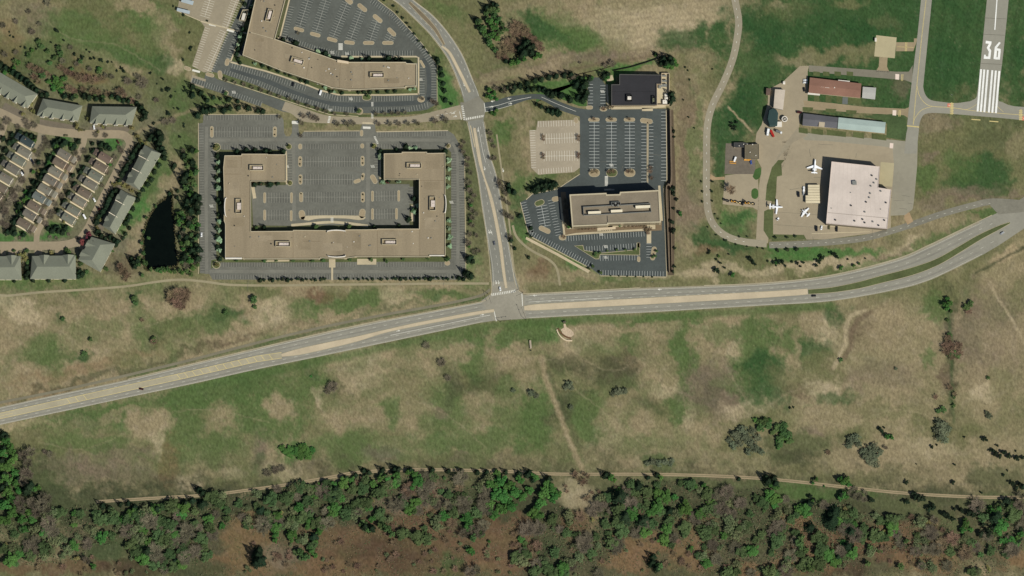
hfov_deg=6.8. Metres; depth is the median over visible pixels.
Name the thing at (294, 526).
hazy tree
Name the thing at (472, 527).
bare tree
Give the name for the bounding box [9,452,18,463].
leafy tree
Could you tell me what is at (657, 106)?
sidewalk
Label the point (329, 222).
sidewalk
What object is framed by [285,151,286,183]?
sidewalk
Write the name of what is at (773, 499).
leafy tree
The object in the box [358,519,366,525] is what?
mixed tree
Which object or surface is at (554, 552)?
woodland tree
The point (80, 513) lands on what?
woodland tree
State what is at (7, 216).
street tree
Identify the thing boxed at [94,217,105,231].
driveway
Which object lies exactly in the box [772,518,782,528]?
bare tree
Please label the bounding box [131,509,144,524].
woodland tree
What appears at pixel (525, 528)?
bare tree
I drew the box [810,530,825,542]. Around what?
woodland tree
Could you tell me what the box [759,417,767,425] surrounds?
mixed tree
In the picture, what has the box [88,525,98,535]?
hazy tree
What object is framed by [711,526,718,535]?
woodland tree
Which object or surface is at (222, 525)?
leafy tree
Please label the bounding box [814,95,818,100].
lawn
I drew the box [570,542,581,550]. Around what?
hazy tree
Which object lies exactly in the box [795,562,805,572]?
woodland tree
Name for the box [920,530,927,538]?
bare tree
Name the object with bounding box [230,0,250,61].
sidewalk
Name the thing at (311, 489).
hazy tree
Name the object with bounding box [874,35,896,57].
concrete pad
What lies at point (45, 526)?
bare tree
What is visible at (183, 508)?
leafy tree
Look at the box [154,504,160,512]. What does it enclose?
conifer tree
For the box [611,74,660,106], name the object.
data building
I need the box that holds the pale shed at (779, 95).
[773,89,784,109]
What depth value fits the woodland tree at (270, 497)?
9084.96 m
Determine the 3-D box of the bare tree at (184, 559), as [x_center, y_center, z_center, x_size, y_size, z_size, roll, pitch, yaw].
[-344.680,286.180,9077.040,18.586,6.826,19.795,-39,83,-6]
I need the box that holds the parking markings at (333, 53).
[191,0,435,112]
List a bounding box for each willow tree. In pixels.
[528,389,535,396]
[565,380,572,388]
[613,387,622,395]
[649,458,655,465]
[655,460,663,466]
[662,458,669,465]
[729,440,736,449]
[730,430,741,440]
[734,439,744,447]
[737,425,747,433]
[740,432,751,444]
[745,448,753,455]
[747,439,756,446]
[748,427,755,435]
[750,444,759,452]
[754,434,762,441]
[846,435,855,444]
[852,433,861,441]
[859,448,867,454]
[861,453,873,461]
[866,446,875,453]
[866,458,876,466]
[869,450,879,460]
[871,442,878,449]
[932,426,940,433]
[936,420,948,430]
[936,434,945,443]
[938,426,949,436]
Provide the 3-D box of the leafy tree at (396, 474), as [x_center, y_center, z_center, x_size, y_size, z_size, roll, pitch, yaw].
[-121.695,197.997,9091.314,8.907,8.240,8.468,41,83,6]
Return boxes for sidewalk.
[198,123,198,273]
[200,20,246,33]
[205,114,278,114]
[221,79,357,116]
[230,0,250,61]
[230,62,418,95]
[251,186,255,226]
[251,187,255,198]
[266,260,288,261]
[278,37,314,51]
[279,0,289,37]
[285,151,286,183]
[291,221,367,226]
[329,259,334,267]
[341,56,418,92]
[357,259,375,264]
[376,130,447,131]
[378,0,435,62]
[379,151,380,181]
[411,205,414,220]
[464,157,465,266]
[526,237,588,272]
[532,237,587,266]
[559,197,643,235]
[606,84,609,108]
[611,105,665,108]
[642,108,652,110]
[647,230,650,242]
[658,186,662,220]
[663,188,666,275]
[666,110,666,179]
[812,231,869,233]
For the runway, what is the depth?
9174.18 m
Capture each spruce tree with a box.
[0,154,6,160]
[1,146,7,153]
[2,64,9,71]
[3,228,9,235]
[9,69,16,75]
[9,137,17,144]
[9,216,16,224]
[9,224,16,230]
[11,230,17,236]
[14,71,20,79]
[14,202,23,209]
[17,209,23,217]
[18,74,24,81]
[22,78,29,85]
[22,263,29,271]
[24,191,32,199]
[27,186,36,192]
[32,178,42,188]
[35,173,43,181]
[39,168,47,174]
[43,91,49,97]
[46,153,52,161]
[60,138,67,145]
[68,93,74,100]
[80,92,88,99]
[84,155,90,161]
[92,218,99,225]
[93,228,100,235]
[102,142,108,149]
[102,202,109,207]
[107,191,115,198]
[112,187,118,193]
[113,95,120,101]
[118,171,124,178]
[121,166,128,171]
[125,158,133,165]
[128,153,136,159]
[132,146,139,153]
[153,129,163,137]
[154,141,162,146]
[155,134,163,142]
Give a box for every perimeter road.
[703,0,766,246]
[710,174,724,180]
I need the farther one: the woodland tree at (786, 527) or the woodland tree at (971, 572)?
the woodland tree at (786, 527)
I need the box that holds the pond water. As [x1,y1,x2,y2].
[143,192,177,268]
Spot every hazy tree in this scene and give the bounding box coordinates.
[0,519,13,529]
[6,543,16,552]
[28,523,40,534]
[38,553,49,560]
[40,510,50,522]
[46,536,60,547]
[47,506,56,517]
[49,547,55,556]
[60,543,73,555]
[69,516,78,524]
[74,533,82,540]
[83,525,89,532]
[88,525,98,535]
[113,521,121,531]
[126,524,137,536]
[135,532,147,544]
[138,505,150,515]
[169,541,178,548]
[218,491,226,502]
[243,505,251,511]
[244,514,253,527]
[251,489,261,498]
[264,512,274,519]
[283,519,293,528]
[286,480,299,492]
[288,506,296,515]
[290,521,298,530]
[299,533,307,544]
[304,484,314,495]
[311,497,320,507]
[350,509,360,522]
[382,474,392,489]
[385,515,392,523]
[425,494,438,505]
[430,517,443,530]
[450,498,459,506]
[475,483,482,492]
[479,473,495,487]
[514,554,529,567]
[538,556,550,564]
[563,509,573,524]
[564,557,575,566]
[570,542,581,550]
[573,550,583,562]
[594,494,604,501]
[594,542,600,549]
[671,509,681,519]
[696,485,704,494]
[697,550,708,560]
[709,519,718,527]
[722,514,733,525]
[723,500,732,506]
[724,519,736,533]
[730,529,742,541]
[732,560,742,568]
[741,520,746,530]
[771,508,782,520]
[781,559,790,572]
[783,507,791,515]
[855,513,863,522]
[864,546,876,557]
[871,510,879,519]
[913,515,927,528]
[913,536,921,543]
[913,541,921,549]
[917,559,926,570]
[920,537,929,545]
[927,560,938,573]
[957,533,970,543]
[975,566,983,575]
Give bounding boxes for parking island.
[210,126,213,137]
[212,143,220,151]
[212,261,219,268]
[218,71,222,78]
[263,192,265,202]
[263,210,265,219]
[273,126,276,136]
[290,192,292,202]
[294,27,303,31]
[298,156,301,166]
[299,192,302,201]
[299,210,304,219]
[301,215,365,220]
[310,32,319,36]
[327,37,336,41]
[344,40,354,44]
[357,3,366,11]
[359,209,365,217]
[361,192,364,201]
[362,95,370,99]
[363,41,373,44]
[370,175,377,183]
[371,191,373,201]
[371,208,373,219]
[373,14,381,22]
[382,41,393,44]
[387,28,395,35]
[395,208,397,218]
[397,190,399,201]
[417,96,424,101]
[535,199,543,205]
[539,226,550,233]
[552,196,558,201]
[575,243,639,258]
[588,118,599,121]
[589,169,599,176]
[606,118,616,121]
[606,169,616,176]
[624,118,634,121]
[624,169,634,176]
[640,118,652,123]
[647,122,648,181]
[650,247,656,259]
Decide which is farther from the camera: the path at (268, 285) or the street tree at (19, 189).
the street tree at (19, 189)
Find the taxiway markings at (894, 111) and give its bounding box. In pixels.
[890,74,898,147]
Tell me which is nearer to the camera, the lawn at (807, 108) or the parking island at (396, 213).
the parking island at (396, 213)
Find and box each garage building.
[734,143,748,147]
[745,144,758,159]
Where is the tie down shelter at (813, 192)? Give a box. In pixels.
[806,185,819,203]
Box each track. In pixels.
[96,468,1023,502]
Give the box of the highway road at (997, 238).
[0,212,1023,423]
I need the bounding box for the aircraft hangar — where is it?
[826,162,890,230]
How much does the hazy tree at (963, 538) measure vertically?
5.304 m
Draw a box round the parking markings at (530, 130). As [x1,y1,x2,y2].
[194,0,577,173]
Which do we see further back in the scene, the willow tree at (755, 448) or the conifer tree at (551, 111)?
the conifer tree at (551, 111)
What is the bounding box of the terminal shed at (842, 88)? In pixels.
[808,78,860,97]
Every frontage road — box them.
[769,198,1017,247]
[986,197,1023,213]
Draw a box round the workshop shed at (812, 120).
[803,113,837,128]
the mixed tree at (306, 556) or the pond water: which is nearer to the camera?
the mixed tree at (306, 556)
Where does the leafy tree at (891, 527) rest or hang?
on the ground at (700, 384)
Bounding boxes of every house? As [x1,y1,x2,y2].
[0,159,20,174]
[0,171,13,184]
[0,183,8,193]
[6,151,26,166]
[12,143,32,158]
[14,133,34,148]
[16,217,36,232]
[22,208,42,223]
[26,200,46,214]
[32,191,51,205]
[37,183,57,197]
[43,174,62,188]
[47,165,67,180]
[52,157,72,171]
[56,148,76,162]
[56,209,76,224]
[61,202,81,216]
[67,192,86,207]
[72,184,92,199]
[78,175,98,190]
[83,166,103,181]
[88,157,108,172]
[93,149,112,163]
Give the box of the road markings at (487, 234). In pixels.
[3,0,1001,423]
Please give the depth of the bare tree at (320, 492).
9087.89 m
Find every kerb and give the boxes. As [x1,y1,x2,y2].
[130,319,383,378]
[386,123,491,319]
[393,0,459,86]
[413,0,472,79]
[484,122,639,293]
[704,215,991,285]
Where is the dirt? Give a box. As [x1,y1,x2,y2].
[904,212,912,224]
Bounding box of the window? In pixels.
[252,181,284,181]
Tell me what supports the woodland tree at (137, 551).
on the ground at (700, 384)
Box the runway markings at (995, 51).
[977,0,1000,112]
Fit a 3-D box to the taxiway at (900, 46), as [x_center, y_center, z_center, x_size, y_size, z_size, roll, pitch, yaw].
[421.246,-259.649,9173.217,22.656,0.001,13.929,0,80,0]
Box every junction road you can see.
[460,96,484,121]
[482,282,525,320]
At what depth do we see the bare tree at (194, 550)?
9077.36 m
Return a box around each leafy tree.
[0,438,10,445]
[0,448,7,457]
[0,463,4,471]
[0,474,12,484]
[0,500,11,509]
[0,515,10,524]
[1,486,13,497]
[2,551,17,567]
[3,460,13,471]
[6,443,15,454]
[7,494,15,503]
[7,505,17,517]
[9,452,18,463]
[10,468,19,477]
[12,479,20,487]
[15,486,20,493]
[15,550,24,559]
[17,515,27,523]
[22,525,29,532]
[25,509,33,515]
[28,516,36,523]
[39,524,51,535]
[50,84,56,91]
[52,76,58,82]
[54,81,63,89]
[68,539,79,550]
[95,530,107,544]
[126,509,134,519]
[134,553,149,565]
[138,525,148,534]
[143,538,150,545]
[150,503,160,515]
[171,529,180,538]
[176,502,190,514]
[176,511,187,519]
[176,559,187,569]
[186,256,193,263]
[189,224,195,229]
[202,514,214,523]
[219,522,225,529]
[270,522,281,533]
[272,511,282,519]
[282,448,288,454]
[286,530,297,542]
[288,445,295,451]
[290,446,299,456]
[293,502,303,511]
[294,453,304,460]
[297,443,306,455]
[303,446,312,457]
[305,516,313,529]
[311,482,319,491]
[325,509,335,518]
[327,502,341,516]
[338,476,348,488]
[339,494,345,502]
[368,515,375,522]
[369,479,377,487]
[377,475,383,481]
[384,474,390,480]
[389,478,399,488]
[392,472,399,478]
[403,503,415,515]
[410,474,424,490]
[410,498,422,507]
[411,470,417,476]
[439,510,449,522]
[460,512,473,522]
[463,520,474,531]
[485,499,495,509]
[486,18,493,25]
[486,480,497,487]
[488,31,496,37]
[488,509,499,520]
[490,24,498,30]
[490,487,501,500]
[493,469,500,476]
[494,35,499,40]
[494,475,506,487]
[495,503,507,513]
[498,489,512,503]
[503,480,515,490]
[506,500,517,511]
[509,59,515,65]
[509,486,521,497]
[515,475,524,483]
[517,536,525,542]
[519,491,526,501]
[525,486,533,494]
[526,506,538,518]
[530,473,539,480]
[534,512,544,520]
[535,52,542,57]
[536,498,546,508]
[537,486,549,498]
[543,480,550,486]
[547,483,556,493]
[548,492,558,503]
[557,560,569,575]
[608,474,613,480]
[625,506,638,520]
[639,527,652,538]
[646,507,657,516]
[651,497,663,512]
[653,487,662,499]
[657,534,669,546]
[660,489,670,504]
[660,522,671,535]
[671,494,678,500]
[678,499,692,514]
[694,508,705,519]
[700,557,712,568]
[720,532,727,539]
[746,545,758,556]
[765,489,774,501]
[769,493,782,504]
[794,503,802,514]
[798,503,812,517]
[823,548,834,562]
[830,554,841,567]
[836,517,842,525]
[844,476,849,483]
[846,546,857,559]
[885,521,898,536]
[942,301,949,306]
[959,526,966,533]
[962,520,969,528]
[993,519,1008,535]
[999,537,1007,543]
[1008,536,1020,546]
[1017,531,1023,536]
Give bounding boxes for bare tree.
[14,495,24,507]
[16,506,26,514]
[17,450,27,459]
[18,476,27,485]
[19,467,32,477]
[22,457,32,468]
[23,540,39,558]
[25,447,35,455]
[26,496,35,509]
[30,535,39,545]
[31,506,42,516]
[34,497,47,510]
[37,491,46,500]
[40,504,51,514]
[40,514,56,531]
[42,493,52,504]
[44,522,59,537]
[81,537,92,550]
[83,556,90,564]
[119,523,133,538]
[123,76,131,86]
[135,76,148,88]
[138,508,158,529]
[148,542,164,561]
[155,553,166,563]
[160,118,168,124]
[160,566,168,575]
[167,529,179,543]
[169,116,176,123]
[172,511,180,520]
[173,536,186,549]
[177,550,191,566]
[178,520,196,540]
[188,544,203,559]
[196,524,202,531]
[206,529,218,540]
[211,510,219,518]
[235,512,245,520]
[253,515,271,536]
[263,469,272,477]
[271,466,278,473]
[273,485,281,491]
[273,517,284,528]
[278,465,285,471]
[293,493,301,500]
[304,505,313,514]
[315,483,329,499]
[318,516,335,529]
[322,506,328,514]
[326,381,337,392]
[354,507,362,514]
[388,496,406,511]
[398,485,411,500]
[415,483,430,498]
[415,505,423,515]
[418,471,434,486]
[418,493,431,506]
[422,342,430,349]
[423,480,435,490]
[433,500,440,510]
[437,358,445,366]
[444,499,452,509]
[451,469,469,485]
[453,494,470,513]
[459,528,468,538]
[464,565,475,575]
[468,524,478,534]
[473,525,486,537]
[474,564,480,574]
[476,490,490,507]
[476,499,494,516]
[477,519,489,529]
[481,484,490,496]
[517,519,536,536]
[528,518,546,536]
[530,557,541,568]
[555,524,563,533]
[575,533,592,553]
[581,530,593,542]
[586,506,597,517]
[591,499,605,511]
[592,568,604,575]
[610,542,621,556]
[612,536,626,550]
[623,494,637,510]
[629,526,640,538]
[639,521,650,529]
[669,532,678,542]
[689,510,701,525]
[706,539,718,551]
[710,552,723,564]
[712,502,729,516]
[714,487,726,502]
[719,483,734,500]
[723,507,736,521]
[727,540,742,555]
[734,497,747,509]
[746,568,756,575]
[766,526,780,537]
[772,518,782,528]
[776,519,786,531]
[778,564,794,575]
[782,494,790,502]
[784,548,796,562]
[790,535,803,547]
[819,499,829,509]
[833,544,846,556]
[834,522,854,537]
[847,489,853,497]
[848,527,865,542]
[852,491,862,501]
[892,528,902,538]
[894,537,905,548]
[909,546,921,558]
[917,562,925,570]
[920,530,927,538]
[921,544,930,554]
[924,524,938,539]
[928,541,943,556]
[930,515,938,523]
[940,559,953,572]
[967,497,986,513]
[972,541,981,552]
[982,531,993,542]
[1004,542,1020,558]
[1013,498,1023,509]
[1015,521,1023,531]
[1017,491,1023,498]
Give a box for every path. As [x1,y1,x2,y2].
[0,279,488,296]
[0,288,490,403]
[496,134,519,286]
[512,225,560,285]
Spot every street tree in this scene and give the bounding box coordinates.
[0,207,9,213]
[3,117,11,125]
[3,214,12,220]
[6,199,12,206]
[9,192,18,200]
[15,185,22,192]
[19,176,26,183]
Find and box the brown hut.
[766,88,770,94]
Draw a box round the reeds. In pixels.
[141,190,178,271]
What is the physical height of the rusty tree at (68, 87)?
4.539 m
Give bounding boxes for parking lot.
[178,0,238,71]
[190,75,205,87]
[199,115,464,279]
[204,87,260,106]
[211,0,436,112]
[256,184,409,225]
[521,77,665,275]
[529,120,579,174]
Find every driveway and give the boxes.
[1,250,5,255]
[2,103,23,117]
[8,250,18,254]
[35,250,41,254]
[40,119,74,128]
[55,249,62,254]
[77,240,87,249]
[90,127,128,131]
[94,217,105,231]
[117,173,127,188]
[125,156,136,170]
[842,97,847,103]
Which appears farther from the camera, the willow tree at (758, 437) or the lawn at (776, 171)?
the lawn at (776, 171)
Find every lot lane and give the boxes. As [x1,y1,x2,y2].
[204,127,207,273]
[209,138,450,141]
[209,270,455,272]
[291,142,295,220]
[365,142,369,220]
[451,142,459,272]
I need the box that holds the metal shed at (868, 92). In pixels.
[862,87,875,99]
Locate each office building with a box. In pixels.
[223,152,446,259]
[243,0,416,90]
[569,189,660,230]
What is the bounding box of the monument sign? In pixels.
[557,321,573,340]
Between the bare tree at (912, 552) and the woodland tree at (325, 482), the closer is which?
the bare tree at (912, 552)
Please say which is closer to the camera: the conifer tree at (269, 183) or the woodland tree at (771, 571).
the woodland tree at (771, 571)
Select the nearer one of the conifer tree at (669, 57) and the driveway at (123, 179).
the driveway at (123, 179)
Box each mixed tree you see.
[38,43,44,48]
[39,71,45,78]
[57,50,63,56]
[141,259,147,266]
[182,184,189,190]
[183,240,189,246]
[188,176,195,183]
[193,168,198,175]
[250,295,256,303]
[297,548,303,554]
[301,553,309,560]
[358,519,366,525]
[377,521,384,529]
[382,524,391,531]
[388,531,394,537]
[469,532,476,541]
[477,25,484,31]
[487,5,493,12]
[490,11,497,19]
[493,7,499,12]
[497,29,503,35]
[655,563,662,569]
[757,423,764,431]
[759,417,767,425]
[764,421,771,429]
[773,423,780,431]
[776,435,783,442]
[779,425,786,434]
[782,430,791,439]
[785,438,793,443]
[795,539,803,549]
[798,534,804,541]
[806,563,814,572]
[898,562,904,569]
[940,406,946,412]
[962,304,970,310]
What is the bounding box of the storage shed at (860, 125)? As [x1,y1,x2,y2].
[838,117,885,133]
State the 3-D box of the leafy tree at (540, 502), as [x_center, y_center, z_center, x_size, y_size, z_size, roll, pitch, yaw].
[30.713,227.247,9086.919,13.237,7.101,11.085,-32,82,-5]
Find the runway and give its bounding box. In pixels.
[972,0,1008,100]
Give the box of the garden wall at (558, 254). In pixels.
[526,237,589,270]
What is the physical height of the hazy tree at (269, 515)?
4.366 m
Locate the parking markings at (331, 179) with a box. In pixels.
[199,115,464,278]
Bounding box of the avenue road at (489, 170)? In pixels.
[396,0,518,289]
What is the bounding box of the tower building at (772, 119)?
[767,108,781,126]
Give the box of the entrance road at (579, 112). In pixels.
[485,94,591,116]
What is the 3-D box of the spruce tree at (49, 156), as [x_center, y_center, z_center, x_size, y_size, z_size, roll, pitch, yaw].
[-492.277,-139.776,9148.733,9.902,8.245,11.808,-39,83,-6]
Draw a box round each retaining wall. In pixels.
[666,184,669,272]
[668,109,671,185]
[670,184,671,266]
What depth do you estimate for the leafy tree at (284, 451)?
9097.32 m
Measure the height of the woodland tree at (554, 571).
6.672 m
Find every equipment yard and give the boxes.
[239,10,248,21]
[657,73,668,104]
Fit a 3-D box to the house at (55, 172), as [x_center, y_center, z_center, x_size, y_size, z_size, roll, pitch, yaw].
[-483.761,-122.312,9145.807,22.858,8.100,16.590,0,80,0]
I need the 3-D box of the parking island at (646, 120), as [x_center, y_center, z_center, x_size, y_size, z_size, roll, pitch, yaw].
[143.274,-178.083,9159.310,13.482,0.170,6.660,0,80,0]
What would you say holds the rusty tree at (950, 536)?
on the ground at (700, 384)
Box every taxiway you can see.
[803,101,908,116]
[803,133,905,147]
[809,65,912,82]
[877,57,888,71]
[896,38,916,50]
[904,0,931,153]
[919,88,1023,123]
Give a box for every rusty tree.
[27,63,33,69]
[65,84,73,92]
[78,75,85,83]
[88,76,95,84]
[89,87,95,94]
[114,86,124,95]
[118,265,127,276]
[167,289,177,298]
[171,297,181,308]
[173,286,185,299]
[179,292,188,303]
[286,553,293,559]
[401,482,415,494]
[446,517,457,528]
[454,484,463,491]
[496,48,505,57]
[501,39,510,48]
[504,37,515,47]
[504,44,513,54]
[509,27,517,36]
[510,20,521,29]
[511,36,519,44]
[515,23,527,33]
[515,30,524,38]
[521,27,530,35]
[529,35,537,42]
[530,551,537,559]
[533,540,542,551]
[535,40,542,48]
[574,510,585,521]
[726,185,735,194]
[934,536,948,551]
[942,345,949,355]
[944,335,952,342]
[944,341,954,349]
[945,530,958,545]
[950,345,961,355]
[955,341,962,348]
[958,542,973,559]
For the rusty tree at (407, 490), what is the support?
on the ground at (700, 384)
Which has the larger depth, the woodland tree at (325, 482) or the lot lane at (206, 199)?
the lot lane at (206, 199)
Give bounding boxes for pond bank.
[142,195,177,269]
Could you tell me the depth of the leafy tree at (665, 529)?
9081.32 m
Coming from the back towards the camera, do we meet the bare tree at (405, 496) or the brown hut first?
the brown hut
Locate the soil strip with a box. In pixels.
[666,110,675,274]
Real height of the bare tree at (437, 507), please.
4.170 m
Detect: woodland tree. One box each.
[0,543,9,553]
[10,528,19,538]
[23,547,36,561]
[36,540,51,556]
[50,507,63,518]
[75,509,85,518]
[91,509,101,516]
[93,512,106,525]
[103,513,109,524]
[107,531,116,540]
[108,507,119,516]
[108,511,119,524]
[121,513,132,526]
[124,537,137,551]
[130,544,143,557]
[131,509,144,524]
[148,561,159,571]
[151,526,164,540]
[154,515,167,527]
[154,540,163,549]
[158,533,173,545]
[159,562,166,570]
[160,503,166,510]
[162,518,178,530]
[163,548,175,558]
[164,498,177,512]
[168,560,177,572]
[175,543,188,555]
[190,506,198,515]
[190,519,199,527]
[193,532,207,544]
[200,552,209,562]
[203,490,219,503]
[205,522,215,533]
[207,550,212,558]
[213,498,225,508]
[222,515,230,522]
[223,505,231,514]
[234,498,242,507]
[253,501,260,510]
[262,490,276,506]
[262,518,273,524]
[264,509,270,516]
[280,491,294,505]
[287,515,295,525]
[292,549,298,555]
[294,480,305,494]
[296,510,307,523]
[301,495,313,508]
[306,510,313,517]
[306,541,317,551]
[310,517,325,529]
[321,479,331,490]
[322,491,335,502]
[329,487,342,500]
[339,505,351,520]
[347,482,358,494]
[350,497,360,508]
[357,482,368,494]
[360,497,372,508]
[361,474,369,484]
[371,486,386,499]
[374,508,384,519]
[376,516,385,522]
[394,477,401,484]
[396,527,410,540]
[399,498,408,507]
[409,529,423,545]
[421,525,427,531]
[421,532,431,545]
[428,472,438,482]
[437,488,444,494]
[443,489,452,498]
[447,506,458,518]
[453,492,461,499]
[460,492,469,499]
[470,506,482,518]
[510,550,521,563]
[521,549,531,558]
[528,565,542,575]
[541,560,550,573]
[543,567,558,575]
[547,513,557,526]
[550,546,559,558]
[559,570,569,575]
[561,527,572,537]
[572,532,581,538]
[585,548,597,558]
[592,532,599,540]
[600,518,610,528]
[603,492,611,502]
[605,530,612,536]
[605,534,618,549]
[610,515,623,529]
[611,503,625,516]
[615,523,629,539]
[626,479,635,488]
[627,489,635,495]
[639,486,652,497]
[641,505,648,513]
[643,499,650,506]
[648,518,657,528]
[653,481,660,487]
[657,507,666,515]
[663,515,674,525]
[668,541,675,548]
[677,480,683,486]
[678,520,690,533]
[681,529,688,537]
[683,479,695,490]
[694,551,701,559]
[695,524,702,532]
[697,525,711,541]
[701,488,712,500]
[701,543,707,550]
[702,505,708,513]
[707,501,717,514]
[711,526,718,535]
[720,565,733,575]
[732,567,741,575]
[735,546,747,557]
[745,521,752,528]
[746,509,753,517]
[751,535,758,543]
[753,493,759,501]
[756,496,768,508]
[757,530,766,538]
[762,565,776,575]
[768,549,774,556]
[770,533,783,548]
[776,531,785,540]
[781,524,788,532]
[787,514,794,524]
[790,529,800,537]
[794,511,800,518]
[794,548,805,557]
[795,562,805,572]
[799,556,813,570]
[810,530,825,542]
[811,559,825,571]
[813,541,828,556]
[818,555,826,564]
[822,534,828,543]
[839,510,848,518]
[841,518,853,527]
[848,507,857,518]
[857,532,867,544]
[859,521,868,532]
[868,528,883,543]
[876,516,886,525]
[877,532,889,542]
[885,513,900,524]
[914,532,920,537]
[944,546,955,557]
[965,537,976,548]
[966,567,976,575]
[977,513,988,522]
[986,544,995,555]
[993,503,1001,512]
[1002,551,1009,558]
[1005,501,1018,512]
[1007,507,1022,522]
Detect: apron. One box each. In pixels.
[723,174,758,209]
[725,143,754,173]
[755,66,808,242]
[772,128,806,166]
[773,138,894,239]
[879,162,893,186]
[890,142,917,215]
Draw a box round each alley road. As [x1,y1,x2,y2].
[0,121,7,142]
[34,138,86,241]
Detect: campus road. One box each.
[204,72,288,112]
[282,102,462,123]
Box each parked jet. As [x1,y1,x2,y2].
[769,199,781,213]
[801,208,809,216]
[807,159,821,172]
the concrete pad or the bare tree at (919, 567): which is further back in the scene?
the concrete pad
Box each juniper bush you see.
[916,494,923,501]
[927,505,933,511]
[986,529,992,537]
[1002,497,1009,503]
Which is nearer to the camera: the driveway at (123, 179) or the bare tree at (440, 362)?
the bare tree at (440, 362)
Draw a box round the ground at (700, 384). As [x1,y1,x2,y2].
[0,0,1023,575]
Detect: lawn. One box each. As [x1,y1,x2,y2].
[216,149,282,263]
[220,74,436,116]
[224,256,445,261]
[232,0,417,93]
[251,181,418,230]
[276,0,416,62]
[379,149,450,258]
[384,181,415,183]
[536,76,586,105]
[561,192,661,234]
[605,72,615,83]
[751,188,757,198]
[753,168,760,179]
[764,209,772,238]
[766,160,783,201]
[772,234,805,240]
[799,127,807,133]
[803,107,812,110]
[812,129,822,134]
[813,71,819,75]
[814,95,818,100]
[826,96,830,101]
[826,109,835,112]
[827,130,845,136]
[834,71,840,75]
[836,96,841,102]
[846,110,856,113]
[848,97,860,104]
[853,132,863,138]
[865,114,906,139]
[872,133,885,139]
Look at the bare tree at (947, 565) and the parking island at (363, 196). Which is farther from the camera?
the parking island at (363, 196)
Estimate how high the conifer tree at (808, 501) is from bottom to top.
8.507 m
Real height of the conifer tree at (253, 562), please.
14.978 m
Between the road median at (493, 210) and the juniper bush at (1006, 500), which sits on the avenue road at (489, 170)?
the road median at (493, 210)
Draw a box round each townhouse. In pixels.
[0,73,36,108]
[0,255,21,279]
[30,254,75,279]
[37,99,81,121]
[78,237,114,271]
[90,106,136,125]
[103,190,135,233]
[126,145,160,189]
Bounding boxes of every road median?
[0,353,281,418]
[281,309,493,356]
[409,2,444,44]
[441,45,470,92]
[473,128,506,287]
[524,289,807,310]
[808,222,1009,293]
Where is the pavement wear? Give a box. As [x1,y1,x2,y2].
[0,4,1001,424]
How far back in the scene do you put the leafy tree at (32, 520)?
9084.06 m
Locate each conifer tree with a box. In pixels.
[0,429,8,438]
[0,456,5,462]
[0,483,4,492]
[21,488,29,496]
[22,484,33,494]
[99,502,105,509]
[142,544,152,555]
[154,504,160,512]
[178,174,188,184]
[179,152,186,159]
[179,252,188,263]
[181,202,189,209]
[182,171,189,177]
[182,233,190,241]
[184,207,194,215]
[184,218,192,227]
[186,246,194,254]
[187,157,195,167]
[188,146,194,153]
[188,197,195,204]
[188,497,195,504]
[189,83,195,90]
[189,91,195,98]
[191,192,198,200]
[191,199,202,209]
[192,111,200,118]
[194,254,202,262]
[194,486,201,492]
[195,246,203,253]
[197,89,203,96]
[197,499,208,510]
[198,489,206,496]
[199,106,204,114]
[219,106,226,114]
[243,104,251,111]
[249,559,257,569]
[251,550,262,559]
[253,545,262,552]
[253,556,266,567]
[254,506,265,516]
[259,108,265,114]
[266,181,273,187]
[291,40,299,45]
[307,532,318,541]
[359,521,368,529]
[365,56,371,61]
[367,523,375,533]
[378,467,386,473]
[384,55,391,61]
[390,465,397,472]
[405,216,411,222]
[441,97,447,102]
[464,254,473,263]
[464,269,472,278]
[467,272,475,280]
[474,469,479,475]
[511,189,517,195]
[514,44,522,53]
[516,53,523,61]
[516,82,522,89]
[518,49,527,57]
[520,40,528,47]
[523,45,533,54]
[523,80,530,86]
[523,471,530,478]
[528,49,534,57]
[529,186,535,193]
[531,77,537,83]
[532,183,540,191]
[537,181,543,189]
[538,76,544,82]
[543,180,547,188]
[544,74,551,80]
[544,475,552,481]
[547,89,554,98]
[549,108,554,115]
[552,72,558,78]
[554,107,559,117]
[557,92,564,99]
[567,71,573,77]
[571,79,579,89]
[574,93,581,101]
[578,83,586,90]
[579,96,585,104]
[581,79,589,88]
[601,471,609,479]
[609,487,630,506]
[615,511,635,526]
[633,479,645,491]
[634,513,650,527]
[646,559,655,567]
[649,553,656,559]
[652,566,661,573]
[659,55,666,61]
[662,59,669,68]
[664,506,673,517]
[666,54,672,62]
[667,91,674,98]
[761,476,771,486]
[770,474,777,481]
[772,480,779,488]
[802,499,813,509]
[804,520,815,532]
[822,514,838,532]
[824,504,842,520]
[840,540,853,552]
[844,525,856,539]
[988,510,1004,525]
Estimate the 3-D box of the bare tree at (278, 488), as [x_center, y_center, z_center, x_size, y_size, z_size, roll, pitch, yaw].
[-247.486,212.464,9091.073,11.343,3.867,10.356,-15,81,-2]
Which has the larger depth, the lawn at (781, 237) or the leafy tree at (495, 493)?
the lawn at (781, 237)
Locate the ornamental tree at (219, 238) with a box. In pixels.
[216,236,221,243]
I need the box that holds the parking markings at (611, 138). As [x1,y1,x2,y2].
[521,84,665,275]
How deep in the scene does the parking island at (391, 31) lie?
9175.35 m
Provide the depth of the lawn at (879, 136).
9156.51 m
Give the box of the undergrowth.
[0,475,1023,575]
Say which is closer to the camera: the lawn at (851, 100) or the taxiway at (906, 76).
the lawn at (851, 100)

